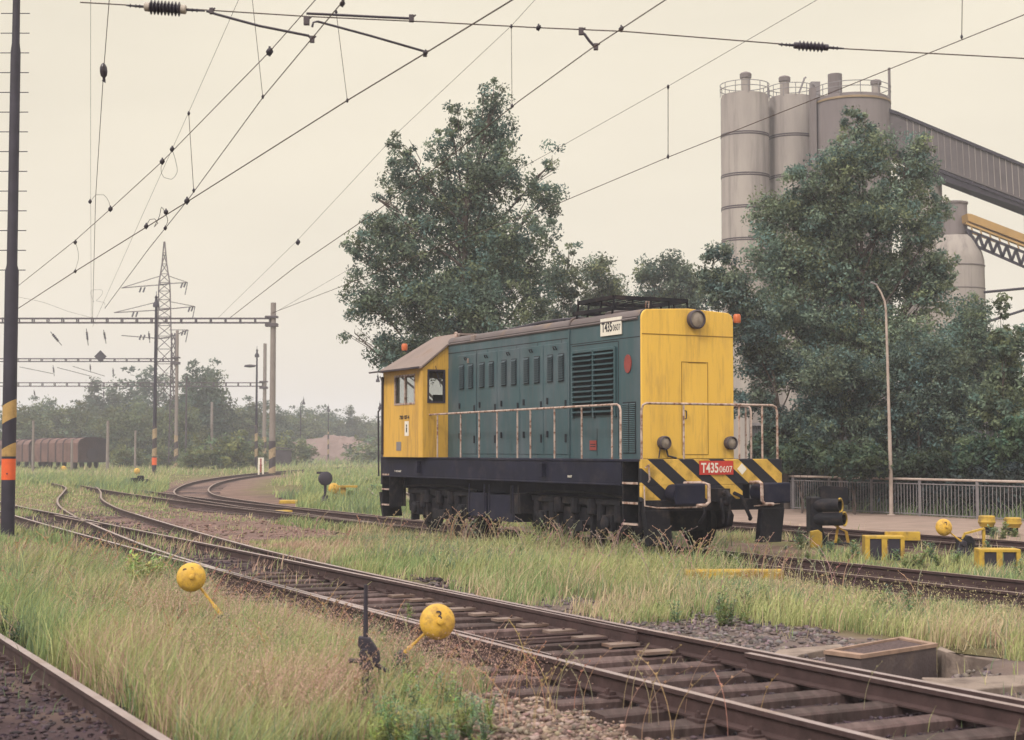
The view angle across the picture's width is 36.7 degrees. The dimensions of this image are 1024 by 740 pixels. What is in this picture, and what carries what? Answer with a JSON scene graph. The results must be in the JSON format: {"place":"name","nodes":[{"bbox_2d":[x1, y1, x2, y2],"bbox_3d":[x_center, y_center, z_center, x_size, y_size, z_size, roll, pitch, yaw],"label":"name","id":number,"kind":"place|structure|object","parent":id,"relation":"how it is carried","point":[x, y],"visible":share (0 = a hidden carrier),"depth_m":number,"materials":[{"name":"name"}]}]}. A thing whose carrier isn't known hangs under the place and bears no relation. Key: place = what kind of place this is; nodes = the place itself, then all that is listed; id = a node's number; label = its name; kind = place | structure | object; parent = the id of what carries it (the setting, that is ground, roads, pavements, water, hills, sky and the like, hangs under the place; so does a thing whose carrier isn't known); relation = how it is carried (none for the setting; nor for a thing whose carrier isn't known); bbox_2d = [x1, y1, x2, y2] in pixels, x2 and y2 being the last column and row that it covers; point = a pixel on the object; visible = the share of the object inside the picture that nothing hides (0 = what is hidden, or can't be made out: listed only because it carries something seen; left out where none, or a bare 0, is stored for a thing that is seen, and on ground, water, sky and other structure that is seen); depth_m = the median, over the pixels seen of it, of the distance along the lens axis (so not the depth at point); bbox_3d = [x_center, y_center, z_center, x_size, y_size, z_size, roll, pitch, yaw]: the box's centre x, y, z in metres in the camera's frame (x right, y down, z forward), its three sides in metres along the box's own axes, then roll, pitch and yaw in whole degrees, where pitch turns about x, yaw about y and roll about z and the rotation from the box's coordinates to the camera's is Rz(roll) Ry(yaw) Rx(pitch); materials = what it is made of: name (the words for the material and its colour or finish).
{"place":"outdoors","nodes":[
{"label":"outdoors","id":0,"kind":"place"},
{"bbox_2d":[0,461,1023,739],"bbox_3d":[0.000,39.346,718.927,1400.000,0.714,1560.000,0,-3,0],"label":"ground","id":1,"kind":"structure","parent":0,"point":[260,489],"depth_m":25.41,"materials":[{"name":"gravel"}]},
{"bbox_2d":[0,0,29,536],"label":"lattice mast","id":2,"kind":"object","parent":1,"relation":"on","point":[9,413],"visible":0.95,"depth_m":34.90,"materials":[{"name":"metal"}]},
{"bbox_2d":[18,0,512,308],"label":"overhead wire","id":3,"kind":"object","parent":2,"relation":"attached to","point":[292,135],"visible":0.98,"depth_m":18.16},
{"bbox_2d":[0,403,57,462],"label":"distant tree","id":4,"kind":"object","parent":1,"relation":"on","point":[24,423],"visible":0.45,"depth_m":212.63,"materials":[{"name":"green plant"}]},
{"bbox_2d":[30,394,107,437],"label":"distant tree","id":5,"kind":"object","parent":1,"relation":"on","point":[75,420],"visible":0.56,"depth_m":223.58,"materials":[{"name":"green plant"}]},
{"bbox_2d":[0,633,170,739],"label":"railway track","id":6,"kind":"structure","parent":1,"relation":"on","point":[124,724],"depth_m":11.86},
{"bbox_2d":[0,330,180,466],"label":"catenary portal","id":7,"kind":"object","parent":1,"relation":"on","point":[176,362],"visible":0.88,"depth_m":164.99,"materials":[{"name":"metal"}]},
{"bbox_2d":[82,375,107,436],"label":"distant tree","id":8,"kind":"object","parent":1,"relation":"on","point":[97,400],"visible":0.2,"depth_m":249.77,"materials":[{"name":"green plant"}]},
{"bbox_2d":[85,403,158,463],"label":"distant tree","id":9,"kind":"object","parent":1,"relation":"on","point":[117,424],"visible":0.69,"depth_m":198.66,"materials":[{"name":"green plant"}]},
{"bbox_2d":[85,365,173,447],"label":"distant tree","id":10,"kind":"object","parent":1,"relation":"on","point":[132,393],"visible":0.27,"depth_m":253.97,"materials":[{"name":"green plant"}]},
{"bbox_2d":[109,444,149,467],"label":"distant tree","id":11,"kind":"object","parent":1,"relation":"on","point":[124,456],"visible":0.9,"depth_m":168.30,"materials":[{"name":"green plant"}]},
{"bbox_2d":[0,343,267,466],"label":"catenary portal","id":12,"kind":"object","parent":1,"relation":"on","point":[264,387],"visible":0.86,"depth_m":179.88,"materials":[{"name":"metal"}]},
{"bbox_2d":[0,303,278,473],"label":"catenary portal","id":13,"kind":"object","parent":1,"relation":"on","point":[272,324],"visible":0.93,"depth_m":122.08,"materials":[{"name":"metal"}]},
{"bbox_2d":[103,392,179,458],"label":"distant tree","id":14,"kind":"object","parent":1,"relation":"on","point":[131,408],"visible":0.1,"depth_m":222.49,"materials":[{"name":"green plant"}]},
{"bbox_2d":[114,242,194,408],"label":"transmission pylon","id":15,"kind":"object","parent":1,"relation":"on","point":[169,292],"visible":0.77,"depth_m":235.26,"materials":[{"name":"metal"}]},
{"bbox_2d":[152,291,159,475],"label":"lamp mast","id":16,"kind":"object","parent":1,"relation":"on","point":[154,426],"visible":0.94,"depth_m":117.95,"materials":[{"name":"metal"}]},
{"bbox_2d":[136,407,180,461],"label":"distant tree","id":17,"kind":"object","parent":1,"relation":"on","point":[148,436],"visible":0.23,"depth_m":197.70,"materials":[{"name":"green plant"}]},
{"bbox_2d":[168,333,178,462],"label":"lattice tower","id":18,"kind":"structure","parent":1,"relation":"on","point":[170,399],"depth_m":166.63,"materials":[{"name":"grey metal"}]},
{"bbox_2d":[151,399,213,461],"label":"distant tree","id":19,"kind":"object","parent":1,"relation":"on","point":[193,424],"visible":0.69,"depth_m":188.32,"materials":[{"name":"green plant"}]},
{"bbox_2d":[161,357,240,449],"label":"distant tree","id":20,"kind":"object","parent":1,"relation":"on","point":[195,392],"visible":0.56,"depth_m":198.48,"materials":[{"name":"green plant"}]},
{"bbox_2d":[176,563,229,625],"bbox_3d":[-3.094,2.377,15.615,0.597,0.853,0.373,1,-3,-21],"label":"switch lever","id":21,"kind":"object","parent":1,"relation":"on","point":[191,577],"visible":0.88,"depth_m":15.53,"materials":[{"name":"metal"}]},
{"bbox_2d":[0,456,407,516],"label":"grass","id":22,"kind":"structure","parent":1,"relation":"on","point":[353,476],"depth_m":96.07,"materials":[{"name":"plant"}]},
{"bbox_2d":[197,390,241,447],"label":"distant tree","id":23,"kind":"object","parent":1,"relation":"on","point":[218,423],"visible":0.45,"depth_m":198.57,"materials":[{"name":"green plant"}]},
{"bbox_2d":[176,429,263,469],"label":"bush","id":24,"kind":"object","parent":1,"relation":"on","point":[230,450],"visible":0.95,"depth_m":149.65,"materials":[{"name":"green plant"}]},
{"bbox_2d":[0,512,496,739],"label":"grass","id":25,"kind":"structure","parent":1,"relation":"on","point":[103,660],"depth_m":12.55,"materials":[{"name":"plant"}]},
{"bbox_2d":[220,393,277,456],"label":"distant tree","id":26,"kind":"object","parent":1,"relation":"on","point":[247,420],"visible":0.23,"depth_m":230.96,"materials":[{"name":"green plant"}]},
{"bbox_2d":[0,549,499,739],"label":"weeds","id":27,"kind":"object","parent":1,"relation":"on","point":[468,728],"visible":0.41,"depth_m":10.11,"materials":[{"name":"green plant"}]},
{"bbox_2d":[254,349,258,469],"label":"lamp mast","id":28,"kind":"object","parent":1,"relation":"on","point":[256,427],"visible":0.94,"depth_m":149.89,"materials":[{"name":"metal"}]},
{"bbox_2d":[258,404,293,444],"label":"distant tree","id":29,"kind":"object","parent":1,"relation":"on","point":[281,422],"visible":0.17,"depth_m":259.62,"materials":[{"name":"green plant"}]},
{"bbox_2d":[249,430,306,464],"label":"distant tree","id":30,"kind":"object","parent":1,"relation":"on","point":[285,442],"visible":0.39,"depth_m":199.93,"materials":[{"name":"green plant"}]},
{"bbox_2d":[260,408,318,446],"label":"distant tree","id":31,"kind":"object","parent":1,"relation":"on","point":[309,433],"visible":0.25,"depth_m":267.79,"materials":[{"name":"green plant"}]},
{"bbox_2d":[161,466,423,522],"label":"railway track","id":32,"kind":"structure","parent":1,"relation":"on","point":[214,487],"depth_m":68.67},
{"bbox_2d":[0,550,607,721],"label":"grass seed heads","id":33,"kind":"object","parent":1,"relation":"on","point":[251,656],"depth_m":12.70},
{"bbox_2d":[292,440,319,464],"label":"distant tree","id":34,"kind":"object","parent":1,"relation":"on","point":[304,452],"visible":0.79,"depth_m":198.73,"materials":[{"name":"green plant"}]},
{"bbox_2d":[291,435,368,461],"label":"gravel mound","id":35,"kind":"object","parent":1,"relation":"on","point":[336,443],"visible":0.38,"depth_m":253.62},
{"bbox_2d":[342,405,359,436],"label":"distant tree","id":36,"kind":"object","parent":1,"relation":"on","point":[351,420],"visible":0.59,"depth_m":309.57,"materials":[{"name":"green plant"}]},
{"bbox_2d":[340,432,380,462],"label":"distant tree","id":37,"kind":"object","parent":1,"relation":"on","point":[375,445],"visible":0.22,"depth_m":233.94,"materials":[{"name":"green plant"}]},
{"bbox_2d":[341,444,380,463],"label":"distant tree","id":38,"kind":"object","parent":1,"relation":"on","point":[369,455],"visible":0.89,"depth_m":213.56,"materials":[{"name":"green plant"}]},
{"bbox_2d":[345,414,380,444],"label":"distant tree","id":39,"kind":"object","parent":1,"relation":"on","point":[365,428],"visible":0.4,"depth_m":317.63,"materials":[{"name":"green plant"}]},
{"bbox_2d":[348,585,388,707],"bbox_3d":[-1.057,2.074,11.363,0.304,0.978,0.100,0,-3,0],"label":"lever post","id":40,"kind":"object","parent":1,"relation":"on","point":[371,648],"visible":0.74,"depth_m":11.33,"materials":[{"name":"metal"}]},
{"bbox_2d":[391,603,454,680],"bbox_3d":[-0.787,2.287,12.680,0.569,0.730,0.403,-2,-3,31],"label":"switch lever","id":41,"kind":"object","parent":1,"relation":"on","point":[439,619],"visible":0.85,"depth_m":12.61,"materials":[{"name":"metal"}]},
{"bbox_2d":[0,528,882,739],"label":"grass stalks","id":42,"kind":"object","parent":1,"relation":"on","point":[343,609],"depth_m":11.93,"materials":[{"name":"plant"}]},
{"bbox_2d":[334,76,569,400],"bbox_3d":[-2.024,-2.945,58.338,8.423,16.282,5.405,-1,-3,26],"label":"poplar tree","id":43,"kind":"object","parent":1,"relation":"on","point":[464,291],"visible":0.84,"depth_m":58.01,"materials":[{"name":"green plant"}]},
{"bbox_2d":[0,482,1023,739],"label":"railway turnout","id":44,"kind":"object","parent":1,"relation":"on","point":[750,716],"visible":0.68,"depth_m":13.51,"materials":[{"name":"metal"}]},
{"bbox_2d":[0,499,1023,739],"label":"grass","id":45,"kind":"structure","parent":1,"relation":"on","point":[519,579],"depth_m":21.12,"materials":[{"name":"plant"}]},
{"bbox_2d":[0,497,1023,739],"bbox_3d":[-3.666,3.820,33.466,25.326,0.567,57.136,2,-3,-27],"label":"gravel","id":46,"kind":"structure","parent":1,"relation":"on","point":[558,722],"depth_m":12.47,"materials":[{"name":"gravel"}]},
{"bbox_2d":[0,471,1023,579],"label":"grass","id":47,"kind":"structure","parent":1,"relation":"on","point":[370,504],"depth_m":45.26,"materials":[{"name":"plant"}]},
{"bbox_2d":[75,484,1023,613],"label":"railway track","id":48,"kind":"structure","parent":1,"relation":"on","point":[890,575],"depth_m":24.30,"materials":[{"name":"metal"}]},
{"bbox_2d":[369,295,789,548],"bbox_3d":[0.775,1.132,31.832,3.513,4.645,12.639,2,-3,-28],"label":"locomotive","id":49,"kind":"object","parent":48,"relation":"on","point":[611,419],"visible":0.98,"depth_m":28.66,"materials":[{"name":"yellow metal"}]},
{"bbox_2d":[457,354,475,453],"bbox_3d":[-0.995,0.741,33.308,0.064,2.140,0.920,2,-3,-28],"label":"side door","id":50,"kind":"structure","parent":49,"relation":"in","point":[466,372],"depth_m":33.28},
{"bbox_2d":[477,351,496,453],"bbox_3d":[-0.542,0.696,32.440,0.064,2.140,0.920,2,-3,-28],"label":"side door","id":51,"kind":"structure","parent":49,"relation":"in","point":[486,362],"depth_m":32.42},
{"bbox_2d":[499,348,519,453],"bbox_3d":[-0.079,0.649,31.537,0.064,2.140,0.920,2,-3,-28],"label":"side door","id":52,"kind":"structure","parent":49,"relation":"in","point":[509,360],"depth_m":31.53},
{"bbox_2d":[521,345,542,453],"bbox_3d":[0.382,0.604,30.674,0.064,2.140,0.920,2,-3,-28],"label":"side door","id":53,"kind":"structure","parent":49,"relation":"in","point":[531,357],"depth_m":30.66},
{"bbox_2d":[544,342,567,453],"bbox_3d":[0.835,0.559,29.807,0.064,2.140,0.920,2,-3,-28],"label":"side door","id":54,"kind":"structure","parent":49,"relation":"in","point":[555,355],"depth_m":29.78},
{"bbox_2d":[518,241,595,325],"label":"tree","id":55,"kind":"object","parent":1,"relation":"on","point":[569,294],"visible":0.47,"depth_m":66.08,"materials":[{"name":"green plant"}]},
{"bbox_2d":[570,251,639,316],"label":"tree","id":56,"kind":"object","parent":1,"relation":"on","point":[602,281],"visible":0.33,"depth_m":74.65,"materials":[{"name":"green plant"}]},
{"bbox_2d":[265,506,1023,653],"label":"grass stalks","id":57,"kind":"object","parent":1,"relation":"on","point":[467,525],"depth_m":25.46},
{"bbox_2d":[288,522,1023,656],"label":"grass seed heads","id":58,"kind":"object","parent":1,"relation":"on","point":[778,580],"depth_m":20.10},
{"bbox_2d":[627,248,710,309],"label":"tree","id":59,"kind":"object","parent":1,"relation":"on","point":[677,278],"visible":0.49,"depth_m":79.98,"materials":[{"name":"green plant"}]},
{"bbox_2d":[332,462,1023,557],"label":"railway track","id":60,"kind":"structure","parent":1,"relation":"on","point":[944,541],"depth_m":32.84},
{"bbox_2d":[341,477,1022,625],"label":"weeds","id":61,"kind":"object","parent":1,"relation":"on","point":[722,609],"visible":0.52,"depth_m":24.30,"materials":[{"name":"green plant"}]},
{"bbox_2d":[684,569,783,579],"bbox_3d":[3.382,3.114,23.488,1.500,0.160,0.240,0,-3,0],"label":"rod cover","id":62,"kind":"object","parent":1,"relation":"on","point":[745,572],"visible":0.51,"depth_m":23.37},
{"bbox_2d":[720,71,771,458],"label":"silo","id":63,"kind":"object","parent":1,"relation":"on","point":[744,160],"visible":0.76,"depth_m":99.47,"materials":[{"name":"grey metal"}]},
{"bbox_2d":[691,240,829,508],"bbox_3d":[8.155,0.272,50.202,4.843,9.020,2.710,1,-3,-17],"label":"tree","id":64,"kind":"object","parent":1,"relation":"on","point":[752,327],"visible":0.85,"depth_m":49.82,"materials":[{"name":"green plant"}]},
{"bbox_2d":[747,427,784,458],"bbox_3d":[8.258,3.293,49.797,1.608,2.948,1.720,0,-3,0],"label":"shrub","id":65,"kind":"object","parent":1,"relation":"on","point":[769,440],"visible":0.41,"depth_m":49.34,"materials":[{"name":"green plant"}]},
{"bbox_2d":[769,75,819,419],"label":"silo","id":66,"kind":"object","parent":1,"relation":"on","point":[788,137],"visible":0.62,"depth_m":100.63,"materials":[{"name":"grey metal"}]},
{"bbox_2d":[769,433,828,512],"bbox_3d":[8.879,3.284,47.141,2.083,2.688,1.910,0,-3,0],"label":"tree","id":67,"kind":"object","parent":1,"relation":"on","point":[795,456],"visible":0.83,"depth_m":46.66,"materials":[{"name":"green plant"}]},
{"bbox_2d":[806,486,850,545],"bbox_3d":[6.583,3.033,32.041,0.882,1.251,0.655,0,-3,6],"label":"dwarf signal","id":68,"kind":"object","parent":1,"relation":"on","point":[825,508],"visible":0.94,"depth_m":32.02,"materials":[{"name":"black metal"}]},
{"bbox_2d":[789,342,900,486],"bbox_3d":[10.362,1.919,48.509,4.326,5.555,2.923,2,-4,-35],"label":"tree","id":69,"kind":"object","parent":1,"relation":"on","point":[862,381],"visible":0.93,"depth_m":48.10,"materials":[{"name":"green plant"}]},
{"bbox_2d":[735,104,961,446],"bbox_3d":[11.307,-2.129,52.363,7.853,14.033,4.797,0,-3,0],"label":"broadleaf tree","id":70,"kind":"object","parent":1,"relation":"on","point":[840,276],"visible":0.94,"depth_m":51.95,"materials":[{"name":"green plant"}]},
{"bbox_2d":[809,68,892,418],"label":"silo","id":71,"kind":"object","parent":1,"relation":"on","point":[825,116],"visible":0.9,"depth_m":97.30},
{"bbox_2d":[810,436,896,514],"bbox_3d":[10.100,3.243,45.610,2.452,2.611,2.156,0,-3,0],"label":"tree","id":72,"kind":"object","parent":1,"relation":"on","point":[852,459],"visible":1,"depth_m":45.23,"materials":[{"name":"green plant"}]},
{"bbox_2d":[848,467,908,509],"bbox_3d":[12.133,3.760,48.252,3.425,1.909,2.039,1,-3,-27],"label":"shrub","id":73,"kind":"object","parent":1,"relation":"on","point":[880,486],"visible":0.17,"depth_m":47.97,"materials":[{"name":"green plant"}]},
{"bbox_2d":[870,282,894,514],"bbox_3d":[10.923,0.855,45.425,0.654,6.950,0.240,0,-3,0],"label":"street lamp","id":74,"kind":"object","parent":1,"relation":"on","point":[889,435],"visible":0.9,"depth_m":45.36,"materials":[{"name":"metal"}]},
{"bbox_2d":[750,475,1023,519],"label":"fence","id":75,"kind":"object","parent":1,"relation":"on","point":[919,483],"visible":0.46,"depth_m":44.46,"materials":[{"name":"metal"}]},
{"bbox_2d":[862,531,919,559],"bbox_3d":[6.926,3.202,28.069,1.050,0.500,0.500,0,-3,5],"label":"guard frame","id":76,"kind":"object","parent":1,"relation":"on","point":[895,539],"visible":0.89,"depth_m":27.86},
{"bbox_2d":[775,644,1023,694],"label":"concrete pit","id":77,"kind":"object","parent":1,"relation":"on","point":[948,661],"visible":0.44,"depth_m":14.19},
{"bbox_2d":[824,636,937,679],"bbox_3d":[3.507,2.784,14.404,0.522,0.415,1.502,-3,-4,43],"label":"drain box","id":78,"kind":"object","parent":77,"relation":"in","point":[908,657],"visible":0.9,"depth_m":14.26,"materials":[{"name":"concrete"}]},
{"bbox_2d":[902,179,941,420],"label":"silo","id":79,"kind":"object","parent":1,"relation":"on","point":[938,189],"visible":0.06,"depth_m":98.55,"materials":[{"name":"grey metal"}]},
{"bbox_2d":[873,330,982,465],"bbox_3d":[12.989,1.726,48.841,4.016,5.968,3.067,-2,-4,39],"label":"tree","id":80,"kind":"object","parent":1,"relation":"on","point":[915,374],"visible":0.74,"depth_m":48.45,"materials":[{"name":"green plant"}]},
{"bbox_2d":[884,445,971,489],"bbox_3d":[12.430,3.405,46.130,2.766,2.337,2.407,0,-3,0],"label":"shrub","id":81,"kind":"object","parent":1,"relation":"on","point":[924,464],"visible":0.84,"depth_m":45.55,"materials":[{"name":"green plant"}]},
{"bbox_2d":[905,470,963,514],"bbox_3d":[13.386,3.698,45.656,3.435,1.717,2.044,1,-3,-21],"label":"shrub","id":82,"kind":"object","parent":1,"relation":"on","point":[929,489],"visible":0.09,"depth_m":45.54,"materials":[{"name":"green plant"}]},
{"bbox_2d":[935,519,970,558],"bbox_3d":[8.057,3.091,28.229,0.631,0.739,0.373,1,-3,-21],"label":"switch lever","id":83,"kind":"object","parent":1,"relation":"on","point":[943,527],"visible":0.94,"depth_m":28.14,"materials":[{"name":"metal"}]},
{"bbox_2d":[926,234,985,394],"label":"concrete tower","id":84,"kind":"structure","parent":1,"relation":"on","point":[970,267],"depth_m":94.93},
{"bbox_2d":[941,200,967,234],"bbox_3d":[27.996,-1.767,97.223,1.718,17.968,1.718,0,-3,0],"label":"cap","id":85,"kind":"object","parent":84,"relation":"on","point":[952,226],"visible":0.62,"depth_m":96.89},
{"bbox_2d":[889,109,1023,215],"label":"conveyor gallery","id":86,"kind":"object","parent":1,"relation":"on","point":[980,172],"visible":0.79,"depth_m":97.82,"materials":[{"name":"metal"}]},
{"bbox_2d":[924,464,1008,517],"bbox_3d":[13.558,3.590,44.239,3.213,1.808,1.912,0,-3,2],"label":"shrub","id":87,"kind":"object","parent":1,"relation":"on","point":[976,472],"visible":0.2,"depth_m":44.38,"materials":[{"name":"green plant"}]},
{"bbox_2d":[926,290,1023,436],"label":"tree","id":88,"kind":"object","parent":1,"relation":"on","point":[965,334],"visible":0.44,"depth_m":59.73,"materials":[{"name":"green plant"}]},
{"bbox_2d":[950,430,1004,476],"bbox_3d":[14.021,3.142,45.115,2.309,2.759,2.290,0,-3,0],"label":"shrub","id":89,"kind":"object","parent":1,"relation":"on","point":[975,451],"visible":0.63,"depth_m":44.77,"materials":[{"name":"green plant"}]},
{"bbox_2d":[956,461,1023,515],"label":"shrub","id":90,"kind":"object","parent":1,"relation":"on","point":[1014,473],"visible":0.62,"depth_m":43.12,"materials":[{"name":"green plant"}]},
{"bbox_2d":[961,213,1023,267],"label":"belt conveyor","id":91,"kind":"object","parent":1,"relation":"on","point":[990,228],"visible":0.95,"depth_m":95.53,"materials":[{"name":"metal"}]},
{"bbox_2d":[964,292,1023,437],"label":"tree","id":92,"kind":"object","parent":1,"relation":"on","point":[1000,399],"visible":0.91,"depth_m":45.93,"materials":[{"name":"green plant"}]},
{"bbox_2d":[974,548,1020,570],"bbox_3d":[7.961,3.118,25.299,0.660,0.380,0.400,0,-3,5],"label":"guard frame","id":93,"kind":"object","parent":1,"relation":"on","point":[984,556],"visible":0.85,"depth_m":25.12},
{"bbox_2d":[990,413,1023,469],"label":"shrub","id":94,"kind":"object","parent":1,"relation":"on","point":[1008,444],"visible":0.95,"depth_m":43.74,"materials":[{"name":"green plant"}]},
{"bbox_2d":[0,0,1023,424],"label":"sky","id":95,"kind":"structure","parent":0,"point":[219,243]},
{"bbox_2d":[80,2,1023,58],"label":"span wire","id":96,"kind":"object","parent":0,"point":[572,29],"visible":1,"depth_m":14.99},
{"bbox_2d":[126,0,204,15],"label":"line insulator","id":97,"kind":"object","parent":96,"relation":"attached to","point":[158,7],"visible":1,"depth_m":14.87,"materials":[{"name":"ceramic"}]},
{"bbox_2d":[206,7,315,42],"bbox_3d":[-2.429,-3.342,14.944,1.071,0.346,0.040,0,-3,0],"label":"registration arm","id":98,"kind":"object","parent":96,"relation":"attached to","point":[211,10],"visible":0.89,"depth_m":14.93},
{"bbox_2d":[303,12,415,25],"bbox_3d":[-1.469,-3.394,14.896,1.086,0.128,0.040,0,-3,0],"label":"registration arm","id":99,"kind":"object","parent":96,"relation":"attached to","point":[306,20],"visible":1,"depth_m":14.89},
{"bbox_2d":[230,0,665,317],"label":"overhead wire","id":100,"kind":"object","parent":96,"relation":"hanging from","point":[472,138],"visible":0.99,"depth_m":18.32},
{"bbox_2d":[778,41,843,52],"bbox_3d":[2.887,-3.123,14.882,0.632,0.118,0.102,0,-3,0],"label":"line insulator","id":101,"kind":"object","parent":96,"relation":"attached to","point":[810,46],"visible":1,"depth_m":14.86,"materials":[{"name":"ceramic"}]},
{"bbox_2d":[406,495,1023,540],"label":"path","id":102,"kind":"structure","parent":0,"point":[922,524],"depth_m":40.58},
{"bbox_3d":[2.243,-3.569,22.162,0.049,1.074,0.044,0,-3,0],"label":"dropper wire","id":103,"kind":"object","parent":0,"visible":0},
{"bbox_2d":[273,14,1023,312],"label":"overhead wire","id":104,"kind":"object","parent":103,"relation":"hanging from","point":[687,149],"visible":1,"depth_m":21.03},
{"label":"railway track","id":105,"kind":"object","parent":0,"visible":0},
{"bbox_2d":[0,439,47,466],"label":"hopper wagon","id":106,"kind":"object","parent":105,"relation":"on","point":[23,450],"visible":0.39,"depth_m":162.49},
{"bbox_2d":[34,437,105,467],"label":"hopper wagon","id":107,"kind":"object","parent":105,"relation":"on","point":[88,450],"visible":0.89,"depth_m":153.06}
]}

